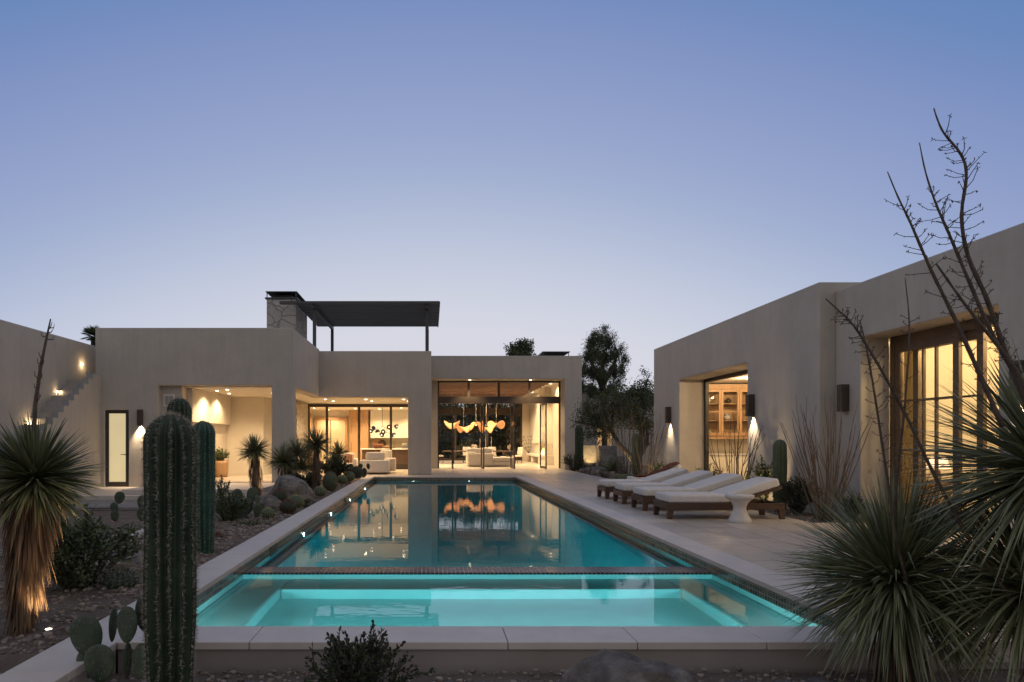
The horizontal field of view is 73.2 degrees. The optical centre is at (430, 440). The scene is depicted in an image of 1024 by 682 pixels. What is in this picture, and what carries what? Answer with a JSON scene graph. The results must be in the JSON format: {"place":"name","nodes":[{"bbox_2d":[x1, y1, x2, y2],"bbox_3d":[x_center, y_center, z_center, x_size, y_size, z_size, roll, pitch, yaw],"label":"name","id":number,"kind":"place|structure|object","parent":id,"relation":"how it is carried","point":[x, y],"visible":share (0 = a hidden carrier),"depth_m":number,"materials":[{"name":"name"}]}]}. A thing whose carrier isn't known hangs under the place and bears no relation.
{"place":"outdoors","nodes":[
{"label":"outdoors","id":0,"kind":"place"},
{"bbox_2d":[55,500,216,509],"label":"path","id":1,"kind":"structure","parent":0,"point":[123,505],"depth_m":17.44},
{"bbox_2d":[0,363,100,502],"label":"staircase","id":2,"kind":"structure","parent":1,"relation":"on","point":[77,403],"depth_m":21.57,"materials":[{"name":"paint"}]},
{"bbox_2d":[0,442,1023,681],"bbox_3d":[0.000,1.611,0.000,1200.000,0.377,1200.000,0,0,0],"label":"ground","id":3,"kind":"structure","parent":0,"point":[8,661],"depth_m":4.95,"materials":[{"name":"gravel"}]},
{"bbox_2d":[0,319,94,443],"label":"garden wall","id":4,"kind":"structure","parent":3,"relation":"on","point":[21,346],"depth_m":20.32,"materials":[{"name":"paint"}]},
{"bbox_2d":[0,319,109,635],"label":"yucca","id":5,"kind":"object","parent":3,"relation":"on","point":[39,478],"visible":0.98,"depth_m":5.24,"materials":[{"name":"green plant"}]},
{"bbox_2d":[80,325,99,345],"bbox_3d":[-19.709,-3.016,39.990,1.557,7.536,1.608,0,0,0],"label":"palm tree","id":6,"kind":"object","parent":3,"relation":"on","point":[88,330],"visible":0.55,"depth_m":39.71,"materials":[{"name":"green plant"}]},
{"bbox_2d":[43,502,143,590],"bbox_3d":[-3.589,1.086,6.926,1.147,0.981,1.213,0,0,15],"label":"shrub","id":7,"kind":"object","parent":3,"relation":"on","point":[77,543],"visible":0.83,"depth_m":6.80,"materials":[{"name":"green plant"}]},
{"bbox_2d":[69,596,145,681],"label":"prickly pear","id":8,"kind":"object","parent":3,"relation":"on","point":[96,656],"visible":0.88,"depth_m":4.26,"materials":[{"name":"plant"}]},
{"bbox_2d":[95,562,142,588],"bbox_3d":[-3.187,1.433,7.002,0.495,0.390,0.483,0,0,0],"label":"barrel cactus","id":9,"kind":"object","parent":3,"relation":"on","point":[118,575],"visible":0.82,"depth_m":6.90,"materials":[{"name":"plant"}]},
{"bbox_2d":[97,548,143,561],"bbox_3d":[-3.723,1.517,8.631,0.824,0.269,0.673,0,0,35],"label":"flat rock","id":10,"kind":"object","parent":3,"relation":"on","point":[139,557],"visible":0.06,"depth_m":8.39,"materials":[{"name":"stone"}]},
{"bbox_2d":[110,491,143,520],"bbox_3d":[-5.295,1.160,12.000,0.674,0.529,0.103,0,0,0],"label":"prickly pear","id":11,"kind":"object","parent":3,"relation":"on","point":[119,496],"visible":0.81,"depth_m":12.00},
{"bbox_2d":[65,487,269,500],"bbox_3d":[-9.900,1.621,20.885,10.200,0.158,3.670,0,0,0],"label":"entry landing","id":12,"kind":"object","parent":3,"relation":"on","point":[107,493],"visible":0.07,"depth_m":19.47,"materials":[{"name":"concrete"}]},
{"bbox_2d":[122,483,274,493],"bbox_3d":[-6.850,1.470,21.100,3.900,0.137,3.300,0,0,0],"label":"entry step","id":13,"kind":"object","parent":12,"relation":"on","point":[245,487],"visible":0.12,"depth_m":20.33,"materials":[{"name":"concrete"}]},
{"bbox_2d":[137,410,201,681],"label":"column cactus","id":14,"kind":"object","parent":3,"relation":"on","point":[170,582],"depth_m":4.10,"materials":[{"name":"plant"}]},
{"bbox_2d":[166,397,192,424],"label":"column cactus","id":15,"kind":"object","parent":3,"relation":"on","point":[178,405],"depth_m":9.91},
{"bbox_2d":[193,420,216,553],"bbox_3d":[-2.979,0.637,8.949,0.368,1.834,0.377,0,0,0],"label":"column cactus","id":16,"kind":"object","parent":3,"relation":"on","point":[206,492],"depth_m":8.86,"materials":[{"name":"plant"}]},
{"bbox_2d":[216,475,231,507],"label":"shrub","id":17,"kind":"object","parent":3,"relation":"on","point":[221,490],"visible":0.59,"depth_m":14.47,"materials":[{"name":"green plant"}]},
{"bbox_2d":[215,489,253,521],"bbox_3d":[-3.757,1.232,12.596,0.908,0.733,0.801,0,0,0],"label":"shrub","id":18,"kind":"object","parent":3,"relation":"on","point":[238,506],"visible":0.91,"depth_m":12.57,"materials":[{"name":"green plant"}]},
{"bbox_2d":[219,487,262,518],"bbox_3d":[-3.665,1.245,13.173,0.848,0.683,0.215,0,0,4],"label":"prickly pear","id":19,"kind":"object","parent":3,"relation":"on","point":[252,494],"visible":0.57,"depth_m":13.16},
{"bbox_2d":[230,519,270,525],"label":"shrub","id":20,"kind":"object","parent":3,"relation":"on","point":[253,522],"visible":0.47,"depth_m":11.96,"materials":[{"name":"green plant"}]},
{"bbox_2d":[235,432,272,495],"bbox_3d":[-4.804,0.717,18.603,1.110,1.944,1.138,0,0,0],"label":"yucca","id":21,"kind":"object","parent":3,"relation":"on","point":[254,449],"visible":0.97,"depth_m":18.51,"materials":[{"name":"green plant"}]},
{"bbox_2d":[253,495,281,511],"bbox_3d":[-3.468,1.429,14.599,0.672,0.537,0.597,0,0,0],"label":"boulder","id":22,"kind":"object","parent":3,"relation":"on","point":[271,501],"visible":0.44,"depth_m":14.39,"materials":[{"name":"stone"}]},
{"bbox_2d":[260,507,276,519],"bbox_3d":[-3.067,1.388,12.905,0.330,0.286,0.326,0,0,0],"label":"golden barrel","id":23,"kind":"object","parent":3,"relation":"on","point":[268,512],"visible":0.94,"depth_m":12.82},
{"bbox_2d":[270,486,288,500],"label":"barrel cactus","id":24,"kind":"object","parent":3,"relation":"on","point":[280,493],"visible":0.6,"depth_m":15.01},
{"bbox_2d":[278,498,297,513],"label":"barrel cactus","id":25,"kind":"object","parent":3,"relation":"on","point":[287,505],"visible":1,"depth_m":13.80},
{"bbox_2d":[262,433,314,476],"bbox_3d":[-4.153,0.640,20.320,1.700,1.772,1.818,0,0,0],"label":"yucca","id":26,"kind":"object","parent":3,"relation":"on","point":[284,460],"visible":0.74,"depth_m":20.06,"materials":[{"name":"green plant"}]},
{"bbox_2d":[268,475,314,503],"bbox_3d":[-3.351,1.415,16.327,1.163,1.188,1.016,0,0,0],"label":"boulder","id":27,"kind":"object","parent":3,"relation":"on","point":[291,484],"visible":0.41,"depth_m":16.04,"materials":[{"name":"stone"}]},
{"bbox_2d":[289,494,304,508],"bbox_3d":[-2.815,1.281,14.300,0.395,0.342,0.395,0,0,-31],"label":"golden barrel","id":28,"kind":"object","parent":3,"relation":"on","point":[298,500],"visible":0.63,"depth_m":14.21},
{"bbox_2d":[294,471,322,487],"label":"shrub","id":29,"kind":"object","parent":3,"relation":"on","point":[304,478],"visible":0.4,"depth_m":20.50,"materials":[{"name":"green plant"}]},
{"bbox_2d":[299,428,333,490],"bbox_3d":[-3.404,0.634,20.298,1.253,2.201,1.268,0,0,0],"label":"yucca","id":30,"kind":"object","parent":3,"relation":"on","point":[315,446],"visible":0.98,"depth_m":20.20,"materials":[{"name":"green plant"}]},
{"bbox_2d":[314,486,326,496],"bbox_3d":[-2.893,1.341,17.900,0.380,0.328,0.388,0,0,0],"label":"golden barrel","id":31,"kind":"object","parent":3,"relation":"on","point":[319,491],"visible":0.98,"depth_m":17.80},
{"bbox_2d":[322,470,337,490],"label":"barrel cactus","id":32,"kind":"object","parent":3,"relation":"on","point":[330,481],"visible":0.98,"depth_m":20.06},
{"bbox_2d":[320,451,352,475],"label":"shrub","id":33,"kind":"object","parent":3,"relation":"on","point":[335,465],"visible":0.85,"depth_m":23.31,"materials":[{"name":"green plant"}]},
{"bbox_2d":[323,440,350,474],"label":"yucca","id":34,"kind":"object","parent":3,"relation":"on","point":[337,449],"visible":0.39,"depth_m":24.51,"materials":[{"name":"green plant"}]},
{"bbox_2d":[95,291,581,486],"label":"house","id":35,"kind":"structure","parent":3,"relation":"on","point":[279,379],"depth_m":28.00,"materials":[{"name":"paint"}]},
{"bbox_2d":[105,410,128,486],"bbox_3d":[-10.435,0.265,22.780,0.790,2.550,0.160,0,0,0],"label":"door","id":36,"kind":"structure","parent":35,"relation":"in","point":[116,421],"depth_m":22.79,"materials":[{"name":"glass"}]},
{"bbox_2d":[315,417,347,462],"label":"interior door","id":37,"kind":"structure","parent":35,"relation":"in","point":[338,426],"depth_m":40.44,"materials":[{"name":"brown wood"}]},
{"bbox_2d":[308,404,407,468],"bbox_3d":[-3.155,-0.185,33.200,5.590,3.170,0.120,0,0,0],"label":"window","id":38,"kind":"structure","parent":35,"relation":"in","point":[398,465],"depth_m":33.14,"materials":[{"name":"brown metal"}]},
{"bbox_2d":[279,301,439,350],"bbox_3d":[-3.040,-4.650,32.490,6.920,2.700,6.220,0,0,0],"label":"pergola","id":39,"kind":"object","parent":35,"relation":"on","point":[331,315],"visible":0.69,"depth_m":31.26,"materials":[{"name":"metal"}]},
{"bbox_2d":[369,407,397,436],"bbox_3d":[-2.396,-0.971,34.821,1.495,1.619,0.620,0,0,0],"label":"chandelier","id":40,"kind":"object","parent":35,"relation":"hanging from","point":[373,428],"visible":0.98,"depth_m":34.78,"materials":[{"name":"glass"}]},
{"bbox_2d":[452,403,453,468],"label":"pivot door","id":41,"kind":"structure","parent":35,"relation":"in","point":[452,403],"depth_m":33.20,"materials":[{"name":"brown metal"}]},
{"bbox_2d":[439,404,521,459],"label":"window","id":42,"kind":"structure","parent":35,"relation":"in","point":[442,411],"depth_m":47.92,"materials":[{"name":"brown metal"}]},
{"bbox_2d":[481,403,483,468],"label":"pivot door","id":43,"kind":"structure","parent":35,"relation":"in","point":[482,405],"depth_m":33.89,"materials":[{"name":"brown metal"}]},
{"bbox_2d":[487,420,504,428],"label":"pendant lamp","id":44,"kind":"object","parent":35,"relation":"hanging from","point":[499,424],"visible":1,"depth_m":42.02,"materials":[{"name":"brown paper"}]},
{"bbox_2d":[438,381,560,467],"bbox_3d":[3.450,-0.790,34.310,6.171,4.380,0.220,0,0,0],"label":"window","id":45,"kind":"structure","parent":35,"relation":"in","point":[441,400],"depth_m":34.25,"materials":[{"name":"brown metal"}]},
{"bbox_2d":[510,403,514,468],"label":"pivot door","id":46,"kind":"structure","parent":35,"relation":"in","point":[511,439],"depth_m":34.50,"materials":[{"name":"brown metal"}]},
{"bbox_2d":[540,403,546,468],"bbox_3d":[5.601,-0.228,33.901,0.050,3.225,1.400,0,0,-3],"label":"pivot door","id":47,"kind":"structure","parent":35,"relation":"in","point":[545,467],"depth_m":33.27,"materials":[{"name":"brown metal"}]},
{"bbox_2d":[350,466,362,478],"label":"barrel cactus","id":48,"kind":"object","parent":3,"relation":"on","point":[357,471],"visible":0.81,"depth_m":24.24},
{"bbox_2d":[302,620,436,681],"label":"shrub","id":49,"kind":"object","parent":3,"relation":"on","point":[346,664],"visible":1,"depth_m":4.15,"materials":[{"name":"green plant"}]},
{"bbox_2d":[439,404,451,457],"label":"tree","id":50,"kind":"object","parent":3,"relation":"on","point":[442,433],"visible":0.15,"depth_m":55.69,"materials":[{"name":"green plant"}]},
{"bbox_2d":[439,404,464,457],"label":"tree","id":51,"kind":"object","parent":3,"relation":"on","point":[446,446],"visible":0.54,"depth_m":53.52,"materials":[{"name":"green plant"}]},
{"bbox_2d":[450,405,469,457],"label":"tree","id":52,"kind":"object","parent":3,"relation":"on","point":[460,436],"visible":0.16,"depth_m":56.29,"materials":[{"name":"green plant"}]},
{"bbox_2d":[459,404,484,447],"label":"tree","id":53,"kind":"object","parent":3,"relation":"on","point":[474,430],"visible":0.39,"depth_m":53.81,"materials":[{"name":"green plant"}]},
{"bbox_2d":[480,404,509,456],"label":"tree","id":54,"kind":"object","parent":3,"relation":"on","point":[496,444],"visible":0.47,"depth_m":53.56,"materials":[{"name":"green plant"}]},
{"bbox_2d":[499,404,519,457],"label":"tree","id":55,"kind":"object","parent":3,"relation":"on","point":[517,421],"visible":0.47,"depth_m":54.02,"materials":[{"name":"green plant"}]},
{"bbox_2d":[0,476,1023,681],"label":"swimming pool","id":56,"kind":"structure","parent":3,"relation":"in","point":[448,649],"depth_m":4.85,"materials":[{"name":"stone"}]},
{"bbox_2d":[196,481,817,628],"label":"water","id":57,"kind":"structure","parent":56,"relation":"in","point":[445,524],"depth_m":7.82,"materials":[{"name":"liquid"}]},
{"bbox_2d":[503,337,536,438],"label":"round tree","id":58,"kind":"object","parent":3,"relation":"on","point":[525,345],"visible":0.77,"depth_m":56.64,"materials":[{"name":"green plant"}]},
{"bbox_2d":[561,451,585,470],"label":"shrub","id":59,"kind":"object","parent":3,"relation":"on","point":[571,464],"visible":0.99,"depth_m":31.89,"materials":[{"name":"green plant"}]},
{"bbox_2d":[575,425,582,469],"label":"column cactus","id":60,"kind":"object","parent":3,"relation":"on","point":[578,445],"depth_m":32.26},
{"bbox_2d":[583,445,596,468],"bbox_3d":[7.950,0.870,34.250,0.660,1.260,0.500,0,0,0],"label":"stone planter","id":61,"kind":"object","parent":3,"relation":"on","point":[590,454],"visible":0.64,"depth_m":34.00,"materials":[{"name":"stone"}]},
{"bbox_2d":[591,467,609,477],"bbox_3d":[6.830,1.395,27.490,0.783,0.658,0.795,0,0,0],"label":"boulder","id":62,"kind":"object","parent":3,"relation":"on","point":[599,473],"visible":0.46,"depth_m":27.19,"materials":[{"name":"stone"}]},
{"bbox_2d":[577,323,630,445],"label":"feathery tree","id":63,"kind":"object","parent":3,"relation":"on","point":[596,346],"visible":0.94,"depth_m":45.86,"materials":[{"name":"green plant"}]},
{"bbox_2d":[569,365,653,472],"bbox_3d":[7.603,-0.757,27.633,4.104,4.704,2.487,0,0,-14],"label":"desert tree","id":64,"kind":"object","parent":3,"relation":"on","point":[613,407],"visible":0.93,"depth_m":27.53,"materials":[{"name":"green plant"}]},
{"bbox_2d":[597,453,628,470],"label":"agave","id":65,"kind":"object","parent":3,"relation":"on","point":[611,466],"visible":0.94,"depth_m":26.41,"materials":[{"name":"green plant"}]},
{"bbox_2d":[599,400,635,473],"bbox_3d":[6.743,-0.003,24.714,1.380,2.993,1.055,0,0,29],"label":"ocotillo","id":66,"kind":"object","parent":3,"relation":"on","point":[622,448],"visible":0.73,"depth_m":24.57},
{"bbox_2d":[215,469,1023,661],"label":"pool deck","id":67,"kind":"structure","parent":3,"relation":"on","point":[759,540],"depth_m":11.37,"materials":[{"name":"stone"}]},
{"bbox_2d":[215,460,228,476],"bbox_3d":[-8.020,1.085,26.100,0.600,0.630,0.600,0,0,0],"label":"barrel planter","id":68,"kind":"object","parent":67,"relation":"on","point":[221,468],"visible":0.71,"depth_m":25.86,"materials":[{"name":"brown wood"}]},
{"bbox_2d":[215,448,229,460],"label":"potted shrub","id":69,"kind":"object","parent":68,"relation":"in","point":[221,455],"visible":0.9,"depth_m":26.00,"materials":[{"name":"green plant"}]},
{"bbox_2d":[341,453,357,466],"bbox_3d":[-3.765,0.945,29.800,1.170,0.790,1.000,0,0,0],"label":"patio armchair","id":70,"kind":"object","parent":67,"relation":"on","point":[353,459],"visible":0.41,"depth_m":29.75,"materials":[{"name":"beige fabric"}]},
{"bbox_2d":[360,450,395,472],"bbox_3d":[-2.215,0.880,29.275,1.430,0.920,2.050,0,0,0],"label":"patio sofa","id":71,"kind":"object","parent":67,"relation":"on","point":[382,461],"visible":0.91,"depth_m":28.62,"materials":[{"name":"beige fabric"}]},
{"bbox_2d":[597,468,688,498],"bbox_3d":[5.207,1.038,16.657,2.080,0.724,0.800,0,0,0],"label":"sun lounger","id":72,"kind":"object","parent":67,"relation":"on","point":[607,486],"visible":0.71,"depth_m":16.33,"materials":[{"name":"fabric"}]},
{"bbox_2d":[627,464,681,478],"bbox_3d":[6.150,1.016,18.550,1.500,0.768,0.700,0,0,0],"label":"lounge chair","id":73,"kind":"object","parent":67,"relation":"on","point":[675,466],"visible":0.24,"depth_m":18.24,"materials":[{"name":"fabric"}]},
{"bbox_2d":[633,462,679,476],"bbox_3d":[6.094,0.784,18.410,1.154,0.430,0.537,0,0,0],"label":"cushion","id":74,"kind":"object","parent":73,"relation":"on","point":[667,466],"visible":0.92,"depth_m":18.32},
{"bbox_2d":[613,470,713,503],"bbox_3d":[5.243,1.038,15.311,2.080,0.724,0.800,0,0,1],"label":"sun lounger","id":75,"kind":"object","parent":67,"relation":"on","point":[624,490],"visible":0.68,"depth_m":14.96,"materials":[{"name":"fabric"}]},
{"bbox_2d":[631,473,747,510],"bbox_3d":[5.256,1.038,13.931,2.080,0.724,0.800,0,0,-1],"label":"sun lounger","id":76,"kind":"object","parent":67,"relation":"on","point":[645,495],"visible":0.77,"depth_m":13.58,"materials":[{"name":"fabric"}]},
{"bbox_2d":[653,477,784,518],"bbox_3d":[5.250,1.038,12.500,2.080,0.724,0.800,0,0,0],"label":"sun lounger","id":77,"kind":"object","parent":67,"relation":"on","point":[671,502],"visible":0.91,"depth_m":12.12,"materials":[{"name":"fabric"}]},
{"bbox_2d":[725,494,754,522],"bbox_3d":[5.310,1.165,11.720,0.468,0.470,0.468,0,0,0],"label":"side table","id":78,"kind":"object","parent":67,"relation":"on","point":[739,513],"visible":1,"depth_m":11.60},
{"bbox_2d":[560,649,697,681],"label":"boulder","id":79,"kind":"object","parent":3,"relation":"on","point":[604,665],"visible":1,"depth_m":3.94,"materials":[{"name":"stone"}]},
{"bbox_2d":[632,433,640,474],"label":"column cactus","id":80,"kind":"object","parent":3,"relation":"on","point":[638,440],"depth_m":24.20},
{"bbox_2d":[617,408,667,474],"bbox_3d":[7.034,0.155,22.583,1.656,2.682,1.273,0,0,0],"label":"ocotillo","id":81,"kind":"object","parent":3,"relation":"on","point":[648,462],"visible":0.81,"depth_m":22.55,"materials":[{"name":"plant"}]},
{"bbox_2d":[701,408,765,479],"bbox_3d":[7.068,0.378,15.562,1.759,2.236,0.892,0,0,0],"label":"ocotillo","id":82,"kind":"object","parent":3,"relation":"on","point":[737,463],"visible":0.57,"depth_m":15.64,"materials":[{"name":"plant"}]},
{"bbox_2d":[750,455,772,499],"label":"shrub","id":83,"kind":"object","parent":3,"relation":"on","point":[762,471],"visible":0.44,"depth_m":15.12,"materials":[{"name":"green plant"}]},
{"bbox_2d":[772,439,787,509],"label":"column cactus","id":84,"kind":"object","parent":3,"relation":"on","point":[779,463],"depth_m":14.21,"materials":[{"name":"plant"}]},
{"bbox_2d":[772,473,823,514],"bbox_3d":[7.260,1.056,13.524,0.938,0.855,1.004,0,0,0],"label":"shrub","id":85,"kind":"object","parent":3,"relation":"on","point":[791,494],"visible":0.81,"depth_m":13.45,"materials":[{"name":"green plant"}]},
{"bbox_2d":[806,677,833,681],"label":"loose stone","id":86,"kind":"object","parent":3,"relation":"on","point":[812,679],"visible":0.99,"depth_m":4.35,"materials":[{"name":"stone"}]},
{"bbox_2d":[780,395,875,521],"bbox_3d":[7.207,0.303,12.519,1.561,2.387,0.975,0,0,15],"label":"ocotillo","id":87,"kind":"object","parent":3,"relation":"on","point":[813,492],"visible":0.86,"depth_m":12.43,"materials":[{"name":"plant"}]},
{"bbox_2d":[654,223,1023,538],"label":"guest house","id":88,"kind":"structure","parent":3,"relation":"on","point":[777,355],"depth_m":13.40,"materials":[{"name":"paint"}]},
{"bbox_2d":[665,407,670,422],"bbox_3d":[7.655,-0.820,22.000,0.150,0.520,0.150,0,0,0],"label":"wall sconce","id":89,"kind":"object","parent":88,"relation":"attached to","point":[667,414],"depth_m":21.93,"materials":[{"name":"brown metal"}]},
{"bbox_2d":[704,370,747,470],"bbox_3d":[8.570,-0.250,18.977,0.140,3.300,4.555,0,0,0],"label":"sliding door","id":90,"kind":"structure","parent":88,"relation":"in","point":[706,381],"depth_m":21.13,"materials":[{"name":"black metal"}]},
{"bbox_2d":[745,394,754,415],"bbox_3d":[7.655,-0.840,16.350,0.150,0.520,0.150,0,0,0],"label":"wall sconce","id":91,"kind":"object","parent":88,"relation":"attached to","point":[749,404],"depth_m":16.27,"materials":[{"name":"brown metal"}]},
{"bbox_2d":[837,384,848,411],"bbox_3d":[7.975,-0.820,13.200,0.150,0.520,0.150,0,0,0],"label":"wall sconce","id":92,"kind":"object","parent":88,"relation":"attached to","point":[843,393],"depth_m":13.12,"materials":[{"name":"brown metal"}]},
{"bbox_2d":[904,350,921,502],"bbox_3d":[9.020,-0.240,12.925,0.124,3.220,0.850,0,0,0],"label":"curtain","id":93,"kind":"object","parent":88,"relation":"hanging from","point":[907,436],"visible":0.03,"depth_m":12.77,"materials":[{"name":"fabric"}]},
{"bbox_2d":[895,332,961,520],"bbox_3d":[8.660,-0.200,11.915,0.060,3.160,1.530,0,0,0],"label":"sliding door","id":94,"kind":"structure","parent":88,"relation":"in","point":[935,341],"depth_m":11.73,"materials":[{"name":"brown metal"}]},
{"bbox_2d":[913,328,986,527],"bbox_3d":[8.740,-0.200,11.565,0.100,3.160,1.570,0,0,0],"label":"sliding door","id":95,"kind":"structure","parent":88,"relation":"in","point":[970,336],"depth_m":11.65,"materials":[{"name":"brown metal"}]},
{"bbox_2d":[1009,360,1023,398],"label":"wall sconce","id":96,"kind":"object","parent":88,"relation":"attached to","point":[1022,363],"depth_m":9.20,"materials":[{"name":"brown metal"}]},
{"bbox_2d":[839,492,866,520],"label":"shrub","id":97,"kind":"object","parent":3,"relation":"on","point":[852,502],"visible":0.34,"depth_m":12.54,"materials":[{"name":"green plant"}]},
{"bbox_2d":[767,278,1023,681],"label":"yucca","id":98,"kind":"object","parent":3,"relation":"on","point":[874,588],"visible":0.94,"depth_m":4.10,"materials":[{"name":"green plant"}]},
{"bbox_2d":[826,108,1023,681],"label":"yucca plant","id":99,"kind":"object","parent":3,"relation":"on","point":[1008,474],"visible":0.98,"depth_m":3.72,"materials":[{"name":"plant"}]},
{"bbox_2d":[0,0,1023,434],"label":"sky","id":100,"kind":"structure","parent":0,"point":[660,173],"materials":[{"name":"blue"}]},
{"bbox_2d":[598,446,624,466],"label":"stone wall","id":101,"kind":"structure","parent":0,"point":[603,451],"depth_m":33.65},
{"bbox_2d":[582,392,653,465],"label":"garden building","id":102,"kind":"structure","parent":0,"point":[625,438],"depth_m":48.00,"materials":[{"name":"paint"}]},
{"bbox_2d":[431,460,988,522],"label":"floor","id":103,"kind":"structure","parent":0,"point":[460,464],"depth_m":36.71,"materials":[{"name":"stone"}]},
{"bbox_2d":[349,410,368,459],"bbox_3d":[-4.170,-0.185,40.110,1.100,3.170,0.680,0,0,0],"label":"refrigerator cabinet","id":104,"kind":"object","parent":103,"relation":"on","point":[353,430],"visible":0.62,"depth_m":39.80,"materials":[{"name":"brown wood"}]},
{"bbox_2d":[360,448,407,462],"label":"kitchen island","id":105,"kind":"structure","parent":103,"relation":"on","point":[400,455],"depth_m":36.90,"materials":[{"name":"stone"}]},
{"bbox_2d":[466,447,513,465],"bbox_3d":[3.223,0.865,37.425,2.553,0.971,2.350,0,0,0],"label":"sectional sofa","id":106,"kind":"object","parent":103,"relation":"on","point":[473,456],"visible":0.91,"depth_m":36.25,"materials":[{"name":"beige fabric"}]},
{"bbox_2d":[709,384,747,480],"bbox_3d":[10.200,-0.225,22.735,2.900,3.250,0.770,0,0,0],"label":"hutch","id":107,"kind":"object","parent":103,"relation":"on","point":[719,394],"visible":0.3,"depth_m":22.55,"materials":[{"name":"brown wood"}]},
{"bbox_2d":[709,389,720,435],"bbox_3d":[9.280,-0.925,22.520,0.600,1.530,0.040,0,0,0],"label":"cabinet door","id":108,"kind":"structure","parent":107,"relation":"in","point":[710,390],"depth_m":22.50,"materials":[{"name":"brown wood"}]},
{"bbox_2d":[721,389,739,435],"bbox_3d":[9.890,-0.925,22.520,0.600,1.530,0.040,0,0,0],"label":"cabinet door","id":109,"kind":"structure","parent":107,"relation":"in","point":[722,390],"depth_m":22.50,"materials":[{"name":"brown wood"}]},
{"bbox_2d":[740,389,747,435],"bbox_3d":[10.500,-0.925,22.520,0.600,1.530,0.040,0,0,0],"label":"cabinet door","id":110,"kind":"structure","parent":107,"relation":"in","point":[741,390],"depth_m":22.50,"materials":[{"name":"brown wood"}]},
{"bbox_2d":[926,480,952,506],"bbox_3d":[9.750,1.060,13.117,0.500,0.560,0.465,0,0,0],"label":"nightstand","id":111,"kind":"object","parent":103,"relation":"on","point":[927,486],"visible":0.06,"depth_m":12.92,"materials":[{"name":"brown wood"}]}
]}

